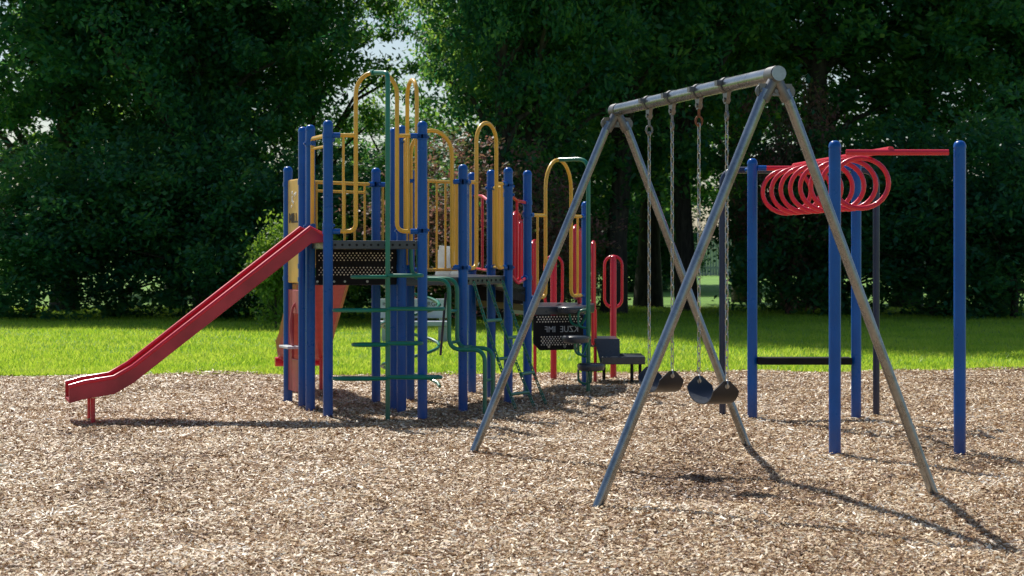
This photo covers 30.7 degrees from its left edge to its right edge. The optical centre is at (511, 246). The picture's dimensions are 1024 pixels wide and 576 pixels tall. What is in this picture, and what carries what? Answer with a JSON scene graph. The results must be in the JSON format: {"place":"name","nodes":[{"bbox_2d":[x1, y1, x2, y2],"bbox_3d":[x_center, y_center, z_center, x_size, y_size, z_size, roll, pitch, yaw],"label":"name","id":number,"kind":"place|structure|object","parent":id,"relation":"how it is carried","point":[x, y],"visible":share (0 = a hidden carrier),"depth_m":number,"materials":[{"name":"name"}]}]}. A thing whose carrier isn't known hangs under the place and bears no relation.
{"place":"outdoors","nodes":[
{"label":"outdoors","id":0,"kind":"place"},
{"bbox_2d":[0,0,1000,248],"label":"sky","id":1,"kind":"structure","parent":0,"point":[388,49],"materials":[{"name":"white"}]},
{"bbox_2d":[0,366,1023,575],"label":"ground","id":2,"kind":"structure","parent":0,"point":[684,538],"depth_m":11.71,"materials":[{"name":"brown wood"}]},
{"bbox_2d":[65,69,644,422],"bbox_3d":[-1.088,0.049,18.281,3.536,3.163,6.888,0,0,21],"label":"play structure","id":3,"kind":"object","parent":2,"relation":"on","point":[300,252],"visible":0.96,"depth_m":17.02,"materials":[{"name":"blue paint"}]},
{"bbox_2d":[469,65,937,507],"bbox_3d":[1.111,0.295,12.200,2.270,2.680,3.058,0,0,-15],"label":"swing set","id":4,"kind":"object","parent":2,"relation":"on","point":[768,82],"visible":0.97,"depth_m":10.98,"materials":[{"name":"metal"}]},
{"bbox_2d":[638,127,683,392],"bbox_3d":[1.010,0.097,12.702,0.172,1.787,0.510,0,0,-15],"label":"swing","id":5,"kind":"object","parent":4,"relation":"hanging from","point":[671,381],"visible":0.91,"depth_m":12.53,"materials":[{"name":"black rubber"}]},
{"bbox_2d":[687,117,738,403],"bbox_3d":[1.263,0.097,11.755,0.172,1.787,0.527,0,0,-15],"label":"swing","id":6,"kind":"object","parent":4,"relation":"hanging from","point":[700,389],"visible":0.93,"depth_m":11.63,"materials":[{"name":"black rubber"}]},
{"bbox_2d":[719,140,965,454],"bbox_3d":[2.528,0.438,14.842,1.416,2.385,3.175,0,0,0],"label":"ring ladder","id":7,"kind":"object","parent":2,"relation":"on","point":[835,164],"visible":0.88,"depth_m":14.65,"materials":[{"name":"blue metal"}]},
{"bbox_2d":[0,249,1023,375],"bbox_3d":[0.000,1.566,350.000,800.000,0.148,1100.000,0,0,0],"label":"lawn","id":8,"kind":"structure","parent":0,"point":[709,285],"depth_m":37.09,"materials":[{"name":"green plant"}]},
{"bbox_2d":[0,122,156,320],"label":"dark shrub","id":9,"kind":"object","parent":8,"relation":"on","point":[30,235],"visible":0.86,"depth_m":37.55,"materials":[{"name":"green plant"}]},
{"bbox_2d":[0,113,243,318],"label":"dark shrub","id":10,"kind":"object","parent":8,"relation":"on","point":[109,199],"visible":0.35,"depth_m":38.61,"materials":[{"name":"green plant"}]},
{"bbox_2d":[0,0,331,310],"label":"dark tree","id":11,"kind":"object","parent":8,"relation":"on","point":[24,104],"visible":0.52,"depth_m":40.90,"materials":[{"name":"green plant"}]},
{"bbox_2d":[2,1,335,305],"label":"leafy tree","id":12,"kind":"object","parent":8,"relation":"on","point":[121,108],"visible":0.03,"depth_m":44.81,"materials":[{"name":"green plant"}]},
{"bbox_2d":[16,0,365,292],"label":"dark tree","id":13,"kind":"object","parent":8,"relation":"on","point":[115,79],"visible":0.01,"depth_m":58.92,"materials":[{"name":"green plant"}]},
{"bbox_2d":[80,109,322,319],"bbox_3d":[-6.260,-0.484,38.728,4.857,4.913,5.535,0,0,5],"label":"dark shrub","id":14,"kind":"object","parent":8,"relation":"on","point":[200,255],"visible":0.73,"depth_m":37.89,"materials":[{"name":"green plant"}]},
{"bbox_2d":[19,0,392,309],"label":"dark tree","id":15,"kind":"object","parent":8,"relation":"on","point":[244,49],"visible":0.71,"depth_m":40.89,"materials":[{"name":"green plant"}]},
{"bbox_2d":[237,207,282,328],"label":"bright shrub","id":16,"kind":"object","parent":8,"relation":"on","point":[269,289],"visible":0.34,"depth_m":33.31,"materials":[{"name":"green plant"}]},
{"bbox_2d":[191,132,384,319],"bbox_3d":[-4.054,-0.216,38.452,5.295,4.243,4.646,0,0,3],"label":"dark shrub","id":17,"kind":"object","parent":8,"relation":"on","point":[260,185],"visible":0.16,"depth_m":37.73,"materials":[{"name":"green plant"}]},
{"bbox_2d":[212,0,430,189],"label":"airy tree","id":18,"kind":"object","parent":8,"relation":"on","point":[386,8],"visible":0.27,"depth_m":45.77,"materials":[{"name":"green plant"}]},
{"bbox_2d":[280,207,367,323],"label":"bright shrub","id":19,"kind":"object","parent":8,"relation":"on","point":[350,290],"visible":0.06,"depth_m":35.52,"materials":[{"name":"green plant"}]},
{"bbox_2d":[241,99,478,210],"bbox_3d":[-4.670,-1.631,63.949,11.357,6.438,10.190,0,0,14],"label":"dark tree","id":20,"kind":"object","parent":8,"relation":"on","point":[379,158],"visible":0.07,"depth_m":62.72,"materials":[{"name":"green plant"}]},
{"bbox_2d":[315,145,484,318],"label":"dark shrub","id":21,"kind":"object","parent":8,"relation":"on","point":[368,222],"visible":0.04,"depth_m":38.25,"materials":[{"name":"green plant"}]},
{"bbox_2d":[381,299,446,341],"bbox_3d":[-1.563,1.177,29.240,1.110,0.705,0.520,0,0,0],"label":"bench","id":22,"kind":"object","parent":8,"relation":"on","point":[436,314],"visible":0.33,"depth_m":29.38,"materials":[{"name":"metal"}]},
{"bbox_2d":[381,255,454,319],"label":"bright shrub","id":23,"kind":"object","parent":8,"relation":"on","point":[434,294],"visible":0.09,"depth_m":35.75,"materials":[{"name":"green plant"}]},
{"bbox_2d":[322,126,568,324],"bbox_3d":[-0.985,-0.293,35.144,4.678,3.899,4.870,0,0,16],"label":"purple shrub","id":24,"kind":"object","parent":8,"relation":"on","point":[435,169],"visible":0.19,"depth_m":34.67,"materials":[{"name":"green plant"}]},
{"bbox_2d":[355,0,586,181],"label":"airy tree","id":25,"kind":"object","parent":8,"relation":"on","point":[426,117],"visible":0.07,"depth_m":48.96,"materials":[{"name":"green plant"}]},
{"bbox_2d":[414,142,600,318],"bbox_3d":[-0.618,-0.127,39.561,4.646,4.020,5.295,0,0,13],"label":"dark shrub","id":26,"kind":"object","parent":8,"relation":"on","point":[442,189],"visible":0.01,"depth_m":38.80,"materials":[{"name":"green plant"}]},
{"bbox_2d":[404,0,613,319],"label":"tall tree","id":27,"kind":"object","parent":8,"relation":"on","point":[485,41],"visible":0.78,"depth_m":37.36,"materials":[{"name":"green plant"}]},
{"bbox_2d":[384,0,658,301],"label":"tall tree","id":28,"kind":"object","parent":8,"relation":"on","point":[615,54],"visible":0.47,"depth_m":37.82,"materials":[{"name":"green plant"}]},
{"bbox_2d":[430,154,638,321],"bbox_3d":[0.267,-0.046,35.846,3.939,3.355,4.101,0,0,29],"label":"purple shrub","id":29,"kind":"object","parent":8,"relation":"on","point":[553,231],"visible":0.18,"depth_m":35.62,"materials":[{"name":"green plant"}]},
{"bbox_2d":[402,2,666,212],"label":"leafy tree","id":30,"kind":"object","parent":8,"relation":"on","point":[426,93],"depth_m":65.79,"materials":[{"name":"green plant"}]},
{"bbox_2d":[420,0,698,301],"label":"tall tree","id":31,"kind":"object","parent":8,"relation":"on","point":[587,135],"visible":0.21,"depth_m":40.24,"materials":[{"name":"green plant"}]},
{"bbox_2d":[489,128,654,310],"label":"dark shrub","id":32,"kind":"object","parent":8,"relation":"on","point":[600,215],"visible":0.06,"depth_m":42.30,"materials":[{"name":"green plant"}]},
{"bbox_2d":[514,0,766,313],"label":"tall tree","id":33,"kind":"object","parent":8,"relation":"on","point":[621,184],"visible":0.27,"depth_m":41.19,"materials":[{"name":"green plant"}]},
{"bbox_2d":[568,179,717,291],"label":"dark shrub","id":34,"kind":"object","parent":8,"relation":"on","point":[663,248],"visible":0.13,"depth_m":61.37,"materials":[{"name":"green plant"}]},
{"bbox_2d":[606,192,714,289],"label":"dark shrub","id":35,"kind":"object","parent":8,"relation":"on","point":[702,263],"visible":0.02,"depth_m":63.73,"materials":[{"name":"green plant"}]},
{"bbox_2d":[569,0,797,306],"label":"tall tree","id":36,"kind":"object","parent":8,"relation":"on","point":[640,296],"visible":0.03,"depth_m":45.81,"materials":[{"name":"green plant"}]},
{"bbox_2d":[585,12,783,284],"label":"dark tree","id":37,"kind":"object","parent":8,"relation":"on","point":[709,200],"visible":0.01,"depth_m":70.87,"materials":[{"name":"green plant"}]},
{"bbox_2d":[582,0,803,311],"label":"tall tree","id":38,"kind":"object","parent":8,"relation":"on","point":[761,10],"visible":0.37,"depth_m":42.46,"materials":[{"name":"green plant"}]},
{"bbox_2d":[663,2,888,302],"bbox_3d":[5.792,-9.003,49.761,10.676,21.420,10.121,0,0,-36],"label":"tall tree","id":39,"kind":"object","parent":8,"relation":"on","point":[735,296],"visible":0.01,"depth_m":49.58,"materials":[{"name":"green plant"}]},
{"bbox_2d":[691,107,864,311],"bbox_3d":[6.438,-0.573,43.000,4.573,5.136,4.013,0,0,-31],"label":"dark shrub","id":40,"kind":"object","parent":8,"relation":"on","point":[755,145],"visible":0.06,"depth_m":42.75,"materials":[{"name":"green plant"}]},
{"bbox_2d":[710,78,861,313],"bbox_3d":[6.107,-0.995,40.980,3.844,5.440,3.693,0,0,42],"label":"purple shrub","id":41,"kind":"object","parent":8,"relation":"on","point":[779,162],"visible":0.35,"depth_m":40.65,"materials":[{"name":"green plant"}]},
{"bbox_2d":[696,0,982,308],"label":"tall tree","id":42,"kind":"object","parent":8,"relation":"on","point":[817,35],"visible":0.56,"depth_m":43.46,"materials":[{"name":"green plant"}]},
{"bbox_2d":[693,97,992,315],"bbox_3d":[7.172,-0.662,41.044,6.257,5.359,5.491,0,0,-5],"label":"dark shrub","id":43,"kind":"object","parent":8,"relation":"on","point":[806,276],"visible":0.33,"depth_m":40.17,"materials":[{"name":"green plant"}]},
{"bbox_2d":[772,0,1023,306],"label":"tall tree","id":44,"kind":"object","parent":8,"relation":"on","point":[900,46],"visible":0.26,"depth_m":43.99,"materials":[{"name":"green plant"}]},
{"bbox_2d":[799,114,1023,316],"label":"dark shrub","id":45,"kind":"object","parent":8,"relation":"on","point":[987,266],"visible":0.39,"depth_m":38.75,"materials":[{"name":"green plant"}]},
{"bbox_2d":[810,0,1023,304],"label":"dark tree","id":46,"kind":"object","parent":8,"relation":"on","point":[1013,37],"visible":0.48,"depth_m":43.29,"materials":[{"name":"green plant"}]},
{"bbox_2d":[872,80,1023,319],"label":"dark shrub","id":47,"kind":"object","parent":8,"relation":"on","point":[988,140],"visible":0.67,"depth_m":38.11,"materials":[{"name":"green plant"}]},
{"bbox_2d":[590,239,1021,275],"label":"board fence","id":48,"kind":"object","parent":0,"point":[711,268],"visible":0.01,"depth_m":94.99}
]}

